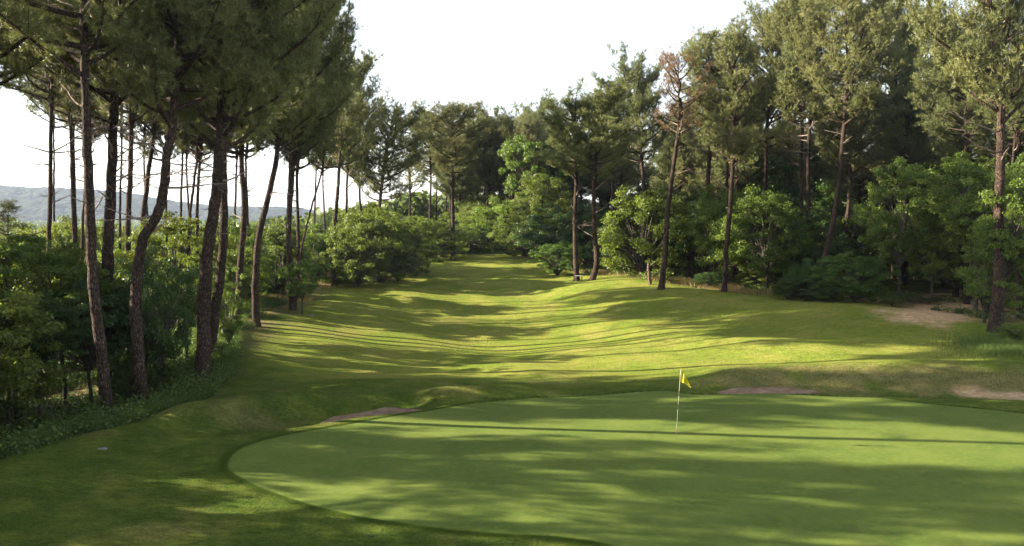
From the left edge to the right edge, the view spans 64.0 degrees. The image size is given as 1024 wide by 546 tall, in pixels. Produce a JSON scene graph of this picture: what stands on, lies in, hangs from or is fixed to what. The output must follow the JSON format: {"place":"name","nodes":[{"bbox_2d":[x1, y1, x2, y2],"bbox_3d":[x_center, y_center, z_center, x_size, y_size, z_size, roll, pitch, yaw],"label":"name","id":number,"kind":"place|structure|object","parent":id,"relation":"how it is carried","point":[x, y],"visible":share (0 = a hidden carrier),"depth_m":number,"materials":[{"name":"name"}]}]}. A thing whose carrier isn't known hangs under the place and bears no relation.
{"place":"outdoors","nodes":[
{"label":"outdoors","id":0,"kind":"place"},
{"bbox_2d":[0,185,322,223],"bbox_3d":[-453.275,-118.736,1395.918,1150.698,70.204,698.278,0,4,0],"label":"hills","id":1,"kind":"structure","parent":0,"point":[33,206],"depth_m":1314.29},
{"bbox_2d":[0,243,1023,545],"bbox_3d":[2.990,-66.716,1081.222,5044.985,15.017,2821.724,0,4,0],"label":"ground","id":2,"kind":"structure","parent":0,"point":[496,319],"depth_m":37.74,"materials":[{"name":"green plant"}]},
{"bbox_2d":[0,198,33,267],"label":"pine tree","id":3,"kind":"object","parent":2,"relation":"on","point":[9,206],"visible":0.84,"depth_m":44.24,"materials":[{"name":"green plant"}]},
{"bbox_2d":[0,282,67,411],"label":"oak tree","id":4,"kind":"object","parent":2,"relation":"on","point":[10,400],"visible":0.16,"depth_m":31.48,"materials":[{"name":"green plant"}]},
{"bbox_2d":[0,290,71,427],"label":"oak tree","id":5,"kind":"object","parent":2,"relation":"on","point":[23,312],"visible":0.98,"depth_m":29.07,"materials":[{"name":"green plant"}]},
{"bbox_2d":[0,295,89,431],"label":"oak tree","id":6,"kind":"object","parent":2,"relation":"on","point":[52,303],"visible":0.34,"depth_m":31.49,"materials":[{"name":"green plant"}]},
{"bbox_2d":[0,0,103,358],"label":"pine tree","id":7,"kind":"object","parent":2,"relation":"on","point":[46,81],"visible":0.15,"depth_m":49.92,"materials":[{"name":"green plant"}]},
{"bbox_2d":[0,0,106,90],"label":"pine tree","id":8,"kind":"object","parent":2,"relation":"on","point":[8,48],"visible":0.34,"depth_m":31.82,"materials":[{"name":"green plant"}]},
{"bbox_2d":[0,289,106,421],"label":"oak tree","id":9,"kind":"object","parent":2,"relation":"on","point":[85,327],"visible":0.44,"depth_m":32.00,"materials":[{"name":"green plant"}]},
{"bbox_2d":[0,233,111,424],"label":"oak tree","id":10,"kind":"object","parent":2,"relation":"on","point":[48,262],"visible":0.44,"depth_m":33.68,"materials":[{"name":"green plant"}]},
{"bbox_2d":[0,240,128,411],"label":"oak tree","id":11,"kind":"object","parent":2,"relation":"on","point":[63,248],"visible":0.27,"depth_m":34.92,"materials":[{"name":"green plant"}]},
{"bbox_2d":[18,214,116,299],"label":"oak tree","id":12,"kind":"object","parent":2,"relation":"on","point":[56,226],"visible":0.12,"depth_m":67.45,"materials":[{"name":"green plant"}]},
{"bbox_2d":[14,41,123,261],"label":"pine tree","id":13,"kind":"object","parent":2,"relation":"on","point":[41,103],"visible":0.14,"depth_m":55.61,"materials":[{"name":"green plant"}]},
{"bbox_2d":[25,278,130,407],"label":"oak tree","id":14,"kind":"object","parent":2,"relation":"on","point":[85,352],"visible":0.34,"depth_m":34.85,"materials":[{"name":"green plant"}]},
{"bbox_2d":[0,0,169,415],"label":"pine tree","id":15,"kind":"object","parent":2,"relation":"on","point":[29,22],"visible":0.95,"depth_m":26.42,"materials":[{"name":"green plant"}]},
{"bbox_2d":[21,3,184,398],"bbox_3d":[-17.165,-7.632,36.009,9.712,27.659,9.379,-1,4,-13],"label":"pine tree","id":16,"kind":"object","parent":2,"relation":"on","point":[114,100],"visible":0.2,"depth_m":35.71,"materials":[{"name":"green plant"}]},
{"bbox_2d":[65,36,164,354],"bbox_3d":[-21.153,-7.333,46.090,8.929,25.310,9.341,0,4,0],"label":"pine tree","id":17,"kind":"object","parent":2,"relation":"on","point":[134,107],"visible":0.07,"depth_m":45.57,"materials":[{"name":"green plant"}]},
{"bbox_2d":[110,355,167,403],"bbox_3d":[-16.406,4.740,35.524,2.573,2.528,2.326,0,4,0],"label":"shrub","id":18,"kind":"object","parent":2,"relation":"on","point":[123,386],"visible":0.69,"depth_m":35.23,"materials":[{"name":"green plant"}]},
{"bbox_2d":[0,293,288,459],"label":"undergrowth","id":19,"kind":"object","parent":2,"relation":"on","point":[30,438],"visible":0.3,"depth_m":32.60,"materials":[{"name":"green plant"}]},
{"bbox_2d":[104,78,184,295],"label":"pine tree","id":20,"kind":"object","parent":2,"relation":"on","point":[154,127],"visible":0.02,"depth_m":50.53,"materials":[{"name":"green plant"}]},
{"bbox_2d":[115,242,199,391],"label":"oak tree","id":21,"kind":"object","parent":2,"relation":"on","point":[154,336],"visible":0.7,"depth_m":35.73,"materials":[{"name":"green plant"}]},
{"bbox_2d":[33,0,287,406],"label":"pine tree","id":22,"kind":"object","parent":2,"relation":"on","point":[152,62],"visible":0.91,"depth_m":29.45,"materials":[{"name":"green plant"}]},
{"bbox_2d":[99,210,241,328],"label":"oak tree","id":23,"kind":"object","parent":2,"relation":"on","point":[175,226],"visible":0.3,"depth_m":45.05,"materials":[{"name":"green plant"}]},
{"bbox_2d":[146,62,238,327],"bbox_3d":[-17.873,-7.106,47.074,6.315,22.191,8.880,-3,5,-32],"label":"pine tree","id":24,"kind":"object","parent":2,"relation":"on","point":[179,137],"visible":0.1,"depth_m":47.52,"materials":[{"name":"green plant"}]},
{"bbox_2d":[155,53,249,318],"bbox_3d":[-17.805,-7.218,49.170,8.449,21.958,6.933,0,4,0],"label":"pine tree","id":25,"kind":"object","parent":2,"relation":"on","point":[199,188],"visible":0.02,"depth_m":49.31,"materials":[{"name":"green plant"}]},
{"bbox_2d":[99,0,343,386],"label":"pine tree","id":26,"kind":"object","parent":2,"relation":"on","point":[256,100],"visible":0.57,"depth_m":33.06,"materials":[{"name":"green plant"}]},
{"bbox_2d":[178,215,277,299],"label":"oak tree","id":27,"kind":"object","parent":2,"relation":"on","point":[232,257],"visible":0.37,"depth_m":57.37,"materials":[{"name":"green plant"}]},
{"bbox_2d":[212,266,246,343],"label":"oak tree","id":28,"kind":"object","parent":2,"relation":"on","point":[230,330],"visible":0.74,"depth_m":41.20,"materials":[{"name":"green plant"}]},
{"bbox_2d":[0,190,479,248],"bbox_3d":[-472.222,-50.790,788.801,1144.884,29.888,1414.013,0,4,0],"label":"woods","id":29,"kind":"object","parent":2,"relation":"on","point":[420,201],"visible":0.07,"depth_m":125.72,"materials":[{"name":"green plant"}]},
{"bbox_2d":[184,1,324,351],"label":"pine tree","id":30,"kind":"object","parent":2,"relation":"on","point":[219,283],"visible":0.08,"depth_m":39.51,"materials":[{"name":"green plant"}]},
{"bbox_2d":[193,17,321,319],"bbox_3d":[-16.929,-9.989,52.764,9.997,26.638,10.226,0,4,0],"label":"pine tree","id":31,"kind":"object","parent":2,"relation":"on","point":[243,217],"visible":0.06,"depth_m":52.58,"materials":[{"name":"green plant"}]},
{"bbox_2d":[214,222,313,291],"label":"oak tree","id":32,"kind":"object","parent":2,"relation":"on","point":[275,235],"visible":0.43,"depth_m":65.41,"materials":[{"name":"green plant"}]},
{"bbox_2d":[276,258,329,314],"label":"oak tree","id":33,"kind":"object","parent":2,"relation":"on","point":[302,289],"visible":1,"depth_m":56.94,"materials":[{"name":"green plant"}]},
{"bbox_2d":[247,0,360,326],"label":"pine tree","id":34,"kind":"object","parent":2,"relation":"on","point":[304,119],"visible":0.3,"depth_m":50.83,"materials":[{"name":"green plant"}]},
{"bbox_2d":[262,1,363,310],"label":"pine tree","id":35,"kind":"object","parent":2,"relation":"on","point":[330,59],"visible":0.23,"depth_m":57.84,"materials":[{"name":"green plant"}]},
{"bbox_2d":[264,2,362,299],"bbox_3d":[-15.208,-10.759,62.547,7.391,26.647,8.615,0,4,0],"label":"pine tree","id":36,"kind":"object","parent":2,"relation":"on","point":[310,162],"visible":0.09,"depth_m":63.28,"materials":[{"name":"green plant"}]},
{"bbox_2d":[282,223,354,282],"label":"oak tree","id":37,"kind":"object","parent":2,"relation":"on","point":[316,228],"visible":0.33,"depth_m":74.49,"materials":[{"name":"green plant"}]},
{"bbox_2d":[295,100,348,305],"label":"pine tree","id":38,"kind":"object","parent":2,"relation":"on","point":[324,151],"visible":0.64,"depth_m":59.43,"materials":[{"name":"green plant"}]},
{"bbox_2d":[312,16,373,285],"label":"pine tree","id":39,"kind":"object","parent":2,"relation":"on","point":[349,129],"visible":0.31,"depth_m":72.97,"materials":[{"name":"green plant"}]},
{"bbox_2d":[323,48,390,270],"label":"pine tree","id":40,"kind":"object","parent":2,"relation":"on","point":[367,62],"visible":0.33,"depth_m":80.89,"materials":[{"name":"green plant"}]},
{"bbox_2d":[314,213,404,286],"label":"oak tree","id":41,"kind":"object","parent":2,"relation":"on","point":[357,272],"visible":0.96,"depth_m":72.64,"materials":[{"name":"green plant"}]},
{"bbox_2d":[343,207,414,282],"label":"oak tree","id":42,"kind":"object","parent":2,"relation":"on","point":[402,237],"visible":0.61,"depth_m":74.61,"materials":[{"name":"green plant"}]},
{"bbox_2d":[350,93,431,216],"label":"pine tree","id":43,"kind":"object","parent":2,"relation":"on","point":[400,127],"visible":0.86,"depth_m":84.67,"materials":[{"name":"green plant"}]},
{"bbox_2d":[380,235,429,281],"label":"oak tree","id":44,"kind":"object","parent":2,"relation":"on","point":[413,263],"visible":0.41,"depth_m":76.22,"materials":[{"name":"green plant"}]},
{"bbox_2d":[375,216,443,274],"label":"oak tree","id":45,"kind":"object","parent":2,"relation":"on","point":[419,232],"visible":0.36,"depth_m":81.16,"materials":[{"name":"green plant"}]},
{"bbox_2d":[409,215,470,258],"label":"oak tree","id":46,"kind":"object","parent":2,"relation":"on","point":[457,235],"visible":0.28,"depth_m":97.02,"materials":[{"name":"green plant"}]},
{"bbox_2d":[409,100,495,259],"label":"pine tree","id":47,"kind":"object","parent":2,"relation":"on","point":[451,112],"visible":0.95,"depth_m":96.14,"materials":[{"name":"green plant"}]},
{"bbox_2d":[427,145,477,244],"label":"pine tree","id":48,"kind":"object","parent":2,"relation":"on","point":[445,190],"visible":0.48,"depth_m":113.90,"materials":[{"name":"green plant"}]},
{"bbox_2d":[433,138,487,220],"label":"pine tree","id":49,"kind":"object","parent":2,"relation":"on","point":[473,184],"visible":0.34,"depth_m":114.95,"materials":[{"name":"green plant"}]},
{"bbox_2d":[442,188,506,234],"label":"oak tree","id":50,"kind":"object","parent":2,"relation":"on","point":[471,199],"visible":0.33,"depth_m":115.20,"materials":[{"name":"green plant"}]},
{"bbox_2d":[469,99,516,206],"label":"pine tree","id":51,"kind":"object","parent":2,"relation":"on","point":[489,132],"visible":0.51,"depth_m":116.47,"materials":[{"name":"green plant"}]},
{"bbox_2d":[462,197,548,251],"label":"oak tree","id":52,"kind":"object","parent":2,"relation":"on","point":[498,209],"visible":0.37,"depth_m":107.82,"materials":[{"name":"green plant"}]},
{"bbox_2d":[486,205,558,256],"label":"oak tree","id":53,"kind":"object","parent":2,"relation":"on","point":[523,250],"visible":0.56,"depth_m":99.03,"materials":[{"name":"green plant"}]},
{"bbox_2d":[510,101,557,190],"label":"pine tree","id":54,"kind":"object","parent":2,"relation":"on","point":[525,128],"visible":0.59,"depth_m":109.86,"materials":[{"name":"green plant"}]},
{"bbox_2d":[497,133,571,213],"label":"oak tree","id":55,"kind":"object","parent":2,"relation":"on","point":[508,149],"visible":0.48,"depth_m":109.30,"materials":[{"name":"green plant"}]},
{"bbox_2d":[509,173,573,235],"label":"oak tree","id":56,"kind":"object","parent":2,"relation":"on","point":[536,189],"visible":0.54,"depth_m":104.23,"materials":[{"name":"green plant"}]},
{"bbox_2d":[511,201,604,262],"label":"oak tree","id":57,"kind":"object","parent":2,"relation":"on","point":[547,229],"visible":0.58,"depth_m":87.06,"materials":[{"name":"green plant"}]},
{"bbox_2d":[526,240,590,275],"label":"oak tree","id":58,"kind":"object","parent":2,"relation":"on","point":[557,267],"visible":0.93,"depth_m":79.52,"materials":[{"name":"green plant"}]},
{"bbox_2d":[528,76,618,280],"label":"pine tree","id":59,"kind":"object","parent":2,"relation":"on","point":[558,116],"visible":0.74,"depth_m":71.97,"materials":[{"name":"green plant"}]},
{"bbox_2d":[554,201,624,267],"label":"oak tree","id":60,"kind":"object","parent":2,"relation":"on","point":[586,228],"visible":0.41,"depth_m":84.20,"materials":[{"name":"green plant"}]},
{"bbox_2d":[550,80,650,280],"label":"pine tree","id":61,"kind":"object","parent":2,"relation":"on","point":[604,103],"visible":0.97,"depth_m":70.98,"materials":[{"name":"green plant"}]},
{"bbox_2d":[215,389,1023,545],"bbox_3d":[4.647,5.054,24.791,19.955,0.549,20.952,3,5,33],"label":"collar turf","id":62,"kind":"structure","parent":2,"relation":"on","point":[224,464],"depth_m":19.93,"materials":[{"name":"green plant"}]},
{"bbox_2d":[228,391,1023,545],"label":"putting green","id":63,"kind":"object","parent":2,"relation":"on","point":[636,469],"visible":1,"depth_m":21.53,"materials":[{"name":"green plant"}]},
{"bbox_2d":[242,247,1023,320],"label":"ferns","id":64,"kind":"object","parent":2,"relation":"on","point":[907,295],"visible":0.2,"depth_m":57.11,"materials":[{"name":"green plant"}]},
{"bbox_2d":[590,40,683,270],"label":"pine tree","id":65,"kind":"object","parent":2,"relation":"on","point":[642,96],"visible":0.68,"depth_m":82.10,"materials":[{"name":"green plant"}]},
{"bbox_2d":[597,184,695,278],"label":"oak tree","id":66,"kind":"object","parent":2,"relation":"on","point":[610,237],"visible":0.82,"depth_m":75.62,"materials":[{"name":"green plant"}]},
{"bbox_2d":[644,200,712,275],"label":"oak tree","id":67,"kind":"object","parent":2,"relation":"on","point":[682,209],"visible":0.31,"depth_m":76.61,"materials":[{"name":"green plant"}]},
{"bbox_2d":[654,126,703,199],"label":"pine tree","id":68,"kind":"object","parent":2,"relation":"on","point":[680,164],"visible":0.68,"depth_m":90.68,"materials":[{"name":"green plant"}]},
{"bbox_2d":[652,45,714,289],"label":"pine tree","id":69,"kind":"object","parent":2,"relation":"on","point":[677,82],"visible":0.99,"depth_m":64.93,"materials":[{"name":"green plant"}]},
{"bbox_2d":[654,203,730,278],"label":"oak tree","id":70,"kind":"object","parent":2,"relation":"on","point":[693,268],"visible":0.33,"depth_m":75.09,"materials":[{"name":"green plant"}]},
{"bbox_2d":[680,113,741,268],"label":"pine tree","id":71,"kind":"object","parent":2,"relation":"on","point":[704,156],"visible":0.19,"depth_m":85.68,"materials":[{"name":"green plant"}]},
{"bbox_2d":[663,23,760,279],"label":"pine tree","id":72,"kind":"object","parent":2,"relation":"on","point":[695,46],"visible":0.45,"depth_m":70.90,"materials":[{"name":"green plant"}]},
{"bbox_2d":[682,36,757,275],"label":"pine tree","id":73,"kind":"object","parent":2,"relation":"on","point":[713,69],"visible":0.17,"depth_m":70.96,"materials":[{"name":"green plant"}]},
{"bbox_2d":[680,183,773,269],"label":"oak tree","id":74,"kind":"object","parent":2,"relation":"on","point":[705,206],"visible":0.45,"depth_m":71.31,"materials":[{"name":"green plant"}]},
{"bbox_2d":[696,72,782,277],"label":"pine tree","id":75,"kind":"object","parent":2,"relation":"on","point":[742,170],"visible":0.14,"depth_m":77.62,"materials":[{"name":"green plant"}]},
{"bbox_2d":[689,9,791,291],"bbox_3d":[17.236,-9.368,64.382,7.559,22.376,7.526,-3,5,-37],"label":"pine tree","id":76,"kind":"object","parent":2,"relation":"on","point":[742,101],"visible":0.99,"depth_m":63.48,"materials":[{"name":"green plant"}]},
{"bbox_2d":[704,184,800,283],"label":"oak tree","id":77,"kind":"object","parent":2,"relation":"on","point":[719,235],"visible":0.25,"depth_m":68.68,"materials":[{"name":"green plant"}]},
{"bbox_2d":[721,0,800,282],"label":"pine tree","id":78,"kind":"object","parent":2,"relation":"on","point":[761,33],"visible":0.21,"depth_m":72.35,"materials":[{"name":"green plant"}]},
{"bbox_2d":[721,193,815,289],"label":"oak tree","id":79,"kind":"object","parent":2,"relation":"on","point":[766,261],"visible":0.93,"depth_m":64.94,"materials":[{"name":"green plant"}]},
{"bbox_2d":[762,115,814,193],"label":"pine tree","id":80,"kind":"object","parent":2,"relation":"on","point":[784,154],"visible":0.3,"depth_m":85.78,"materials":[{"name":"green plant"}]},
{"bbox_2d":[743,0,844,215],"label":"pine tree","id":81,"kind":"object","parent":2,"relation":"on","point":[789,112],"visible":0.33,"depth_m":68.72,"materials":[{"name":"green plant"}]},
{"bbox_2d":[769,274,836,301],"bbox_3d":[20.917,1.041,58.049,5.047,1.943,4.854,0,4,0],"label":"bush","id":82,"kind":"object","parent":2,"relation":"on","point":[802,293],"visible":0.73,"depth_m":57.77,"materials":[{"name":"green plant"}]},
{"bbox_2d":[760,0,856,231],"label":"pine tree","id":83,"kind":"object","parent":2,"relation":"on","point":[783,78],"visible":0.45,"depth_m":66.92,"materials":[{"name":"green plant"}]},
{"bbox_2d":[768,205,853,270],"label":"oak tree","id":84,"kind":"object","parent":2,"relation":"on","point":[841,245],"visible":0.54,"depth_m":64.58,"materials":[{"name":"green plant"}]},
{"bbox_2d":[787,131,835,200],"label":"pine tree","id":85,"kind":"object","parent":2,"relation":"on","point":[817,174],"visible":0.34,"depth_m":80.38,"materials":[{"name":"green plant"}]},
{"bbox_2d":[750,140,889,227],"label":"oak tree","id":86,"kind":"object","parent":2,"relation":"on","point":[775,178],"visible":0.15,"depth_m":80.70,"materials":[{"name":"green plant"}]},
{"bbox_2d":[808,68,885,276],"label":"pine tree","id":87,"kind":"object","parent":2,"relation":"on","point":[850,154],"visible":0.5,"depth_m":64.89,"materials":[{"name":"green plant"}]},
{"bbox_2d":[788,0,908,265],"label":"pine tree","id":88,"kind":"object","parent":2,"relation":"on","point":[859,18],"visible":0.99,"depth_m":59.13,"materials":[{"name":"green plant"}]},
{"bbox_2d":[792,211,907,281],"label":"oak tree","id":89,"kind":"object","parent":2,"relation":"on","point":[851,222],"visible":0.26,"depth_m":66.64,"materials":[{"name":"green plant"}]},
{"bbox_2d":[803,251,903,300],"bbox_3d":[22.909,0.278,54.766,6.348,3.546,5.126,0,4,0],"label":"bush","id":90,"kind":"object","parent":2,"relation":"on","point":[857,289],"visible":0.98,"depth_m":54.05,"materials":[{"name":"green plant"}]},
{"bbox_2d":[811,106,912,251],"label":"pine tree","id":91,"kind":"object","parent":2,"relation":"on","point":[859,179],"visible":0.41,"depth_m":69.30,"materials":[{"name":"green plant"}]},
{"bbox_2d":[848,0,936,283],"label":"pine tree","id":92,"kind":"object","parent":2,"relation":"on","point":[896,10],"visible":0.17,"depth_m":72.37,"materials":[{"name":"green plant"}]},
{"bbox_2d":[852,156,941,299],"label":"oak tree","id":93,"kind":"object","parent":2,"relation":"on","point":[896,244],"visible":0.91,"depth_m":54.56,"materials":[{"name":"green plant"}]},
{"bbox_2d":[867,87,942,285],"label":"pine tree","id":94,"kind":"object","parent":2,"relation":"on","point":[919,155],"visible":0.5,"depth_m":71.07,"materials":[{"name":"green plant"}]},
{"bbox_2d":[866,0,947,281],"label":"pine tree","id":95,"kind":"object","parent":2,"relation":"on","point":[913,56],"visible":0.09,"depth_m":73.06,"materials":[{"name":"green plant"}]},
{"bbox_2d":[895,200,977,297],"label":"oak tree","id":96,"kind":"object","parent":2,"relation":"on","point":[934,259],"visible":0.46,"depth_m":54.31,"materials":[{"name":"green plant"}]},
{"bbox_2d":[905,20,1008,303],"bbox_3d":[29.529,-6.868,53.956,7.225,18.367,6.788,3,5,31],"label":"pine tree","id":97,"kind":"object","parent":2,"relation":"on","point":[943,105],"visible":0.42,"depth_m":53.42,"materials":[{"name":"green plant"}]},
{"bbox_2d":[897,0,1023,332],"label":"pine tree","id":98,"kind":"object","parent":2,"relation":"on","point":[979,53],"visible":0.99,"depth_m":42.28,"materials":[{"name":"green plant"}]},
{"bbox_2d":[902,151,1023,310],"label":"oak tree","id":99,"kind":"object","parent":2,"relation":"on","point":[959,168],"visible":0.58,"depth_m":49.42,"materials":[{"name":"green plant"}]},
{"bbox_2d":[914,0,1019,297],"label":"pine tree","id":100,"kind":"object","parent":2,"relation":"on","point":[948,150],"visible":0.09,"depth_m":60.97,"materials":[{"name":"green plant"}]},
{"bbox_2d":[947,162,1023,324],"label":"oak tree","id":101,"kind":"object","parent":2,"relation":"on","point":[1014,212],"visible":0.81,"depth_m":43.27,"materials":[{"name":"green plant"}]},
{"bbox_2d":[951,222,1023,323],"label":"oak tree","id":102,"kind":"object","parent":2,"relation":"on","point":[981,289],"visible":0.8,"depth_m":44.39,"materials":[{"name":"green plant"}]},
{"bbox_2d":[957,86,1023,299],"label":"pine tree","id":103,"kind":"object","parent":2,"relation":"on","point":[978,150],"visible":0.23,"depth_m":59.15,"materials":[{"name":"green plant"}]},
{"bbox_2d":[963,13,1023,318],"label":"pine tree","id":104,"kind":"object","parent":2,"relation":"on","point":[1018,42],"visible":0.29,"depth_m":46.70,"materials":[{"name":"green plant"}]},
{"bbox_2d":[0,0,1023,211],"label":"sky","id":105,"kind":"structure","parent":0,"point":[495,52],"materials":[{"name":"white"}]},
{"bbox_2d":[44,324,1023,444],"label":"green long grass","id":106,"kind":"structure","parent":0,"point":[999,344],"depth_m":37.36,"materials":[{"name":"green plant"}]},
{"bbox_2d":[260,254,876,302],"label":"dry long grass","id":107,"kind":"structure","parent":0,"point":[734,288],"depth_m":68.12,"materials":[{"name":"green plant"}]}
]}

